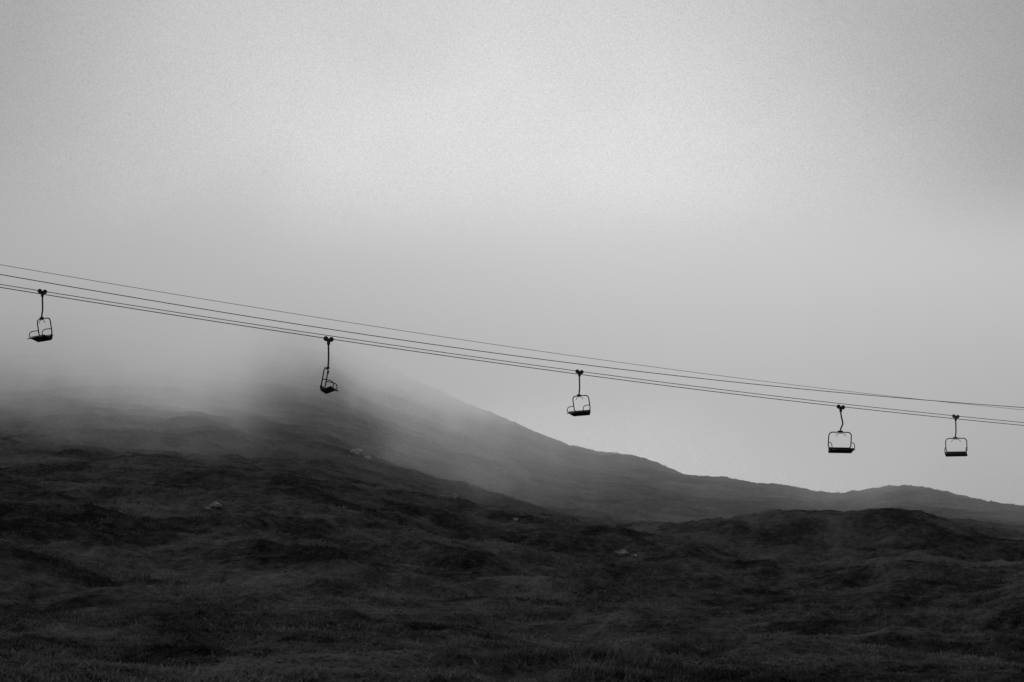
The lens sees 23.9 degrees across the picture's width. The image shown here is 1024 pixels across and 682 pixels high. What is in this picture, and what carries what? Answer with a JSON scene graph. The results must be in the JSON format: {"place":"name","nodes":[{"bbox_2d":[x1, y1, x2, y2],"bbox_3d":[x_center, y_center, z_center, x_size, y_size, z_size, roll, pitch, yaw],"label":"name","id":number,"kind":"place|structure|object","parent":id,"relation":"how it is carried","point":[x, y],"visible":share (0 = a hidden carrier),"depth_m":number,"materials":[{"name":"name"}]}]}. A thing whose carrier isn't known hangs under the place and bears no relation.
{"place":"outdoors","nodes":[
{"label":"outdoors","id":0,"kind":"place"},
{"bbox_2d":[0,313,1023,681],"bbox_3d":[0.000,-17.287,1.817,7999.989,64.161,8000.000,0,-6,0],"label":"hillside ground","id":1,"kind":"structure","parent":0,"point":[872,532],"depth_m":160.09,"materials":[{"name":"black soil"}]},
{"bbox_2d":[208,501,221,508],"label":"rock","id":2,"kind":"object","parent":1,"relation":"on","point":[215,504],"visible":1,"depth_m":141.26,"materials":[{"name":"stone"}]},
{"bbox_2d":[350,448,363,455],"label":"rock","id":3,"kind":"object","parent":1,"relation":"on","point":[358,451],"visible":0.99,"depth_m":204.53,"materials":[{"name":"stone"}]},
{"bbox_2d":[363,455,371,460],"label":"rock","id":4,"kind":"object","parent":1,"relation":"on","point":[368,458],"visible":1,"depth_m":204.72,"materials":[{"name":"stone"}]},
{"bbox_2d":[613,550,627,555],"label":"rock","id":5,"kind":"object","parent":1,"relation":"on","point":[621,552],"visible":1,"depth_m":155.11,"materials":[{"name":"stone"}]},
{"bbox_2d":[0,287,1023,425],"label":"lift rope","id":6,"kind":"object","parent":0,"point":[481,360],"visible":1,"depth_m":142.61,"materials":[{"name":"metal"}]},
{"bbox_2d":[320,336,337,393],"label":"chairlift chair","id":7,"kind":"object","parent":6,"relation":"hanging from","point":[329,389],"visible":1,"depth_m":136.58,"materials":[{"name":"metal"}]},
{"bbox_2d":[828,404,854,452],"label":"chairlift chair","id":8,"kind":"object","parent":6,"relation":"hanging from","point":[840,449],"visible":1,"depth_m":160.33,"materials":[{"name":"metal"}]},
{"bbox_2d":[0,274,1023,407],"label":"lift rope","id":9,"kind":"object","parent":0,"point":[485,351],"visible":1,"depth_m":145.92,"materials":[{"name":"metal"}]},
{"bbox_2d":[0,284,1023,422],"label":"lift rope","id":10,"kind":"object","parent":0,"point":[488,358],"visible":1,"depth_m":163.79,"materials":[{"name":"metal"}]},
{"bbox_2d":[27,289,52,341],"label":"chairlift chair","id":11,"kind":"object","parent":10,"relation":"hanging from","point":[40,338],"visible":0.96,"depth_m":148.25,"materials":[{"name":"metal"}]},
{"bbox_2d":[567,369,590,415],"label":"chairlift chair","id":12,"kind":"object","parent":10,"relation":"hanging from","point":[583,412],"visible":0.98,"depth_m":167.60,"materials":[{"name":"metal"}]},
{"bbox_2d":[944,414,967,456],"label":"chairlift chair","id":13,"kind":"object","parent":10,"relation":"hanging from","point":[955,453],"visible":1,"depth_m":184.65,"materials":[{"name":"metal"}]},
{"bbox_2d":[0,0,1023,505],"label":"sky","id":14,"kind":"structure","parent":0,"point":[828,194],"materials":[{"name":"grey"}]},
{"bbox_2d":[3,265,1021,409],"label":"lift rope","id":15,"kind":"object","parent":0,"point":[475,341],"visible":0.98,"depth_m":175.01,"materials":[{"name":"metal"}]}
]}

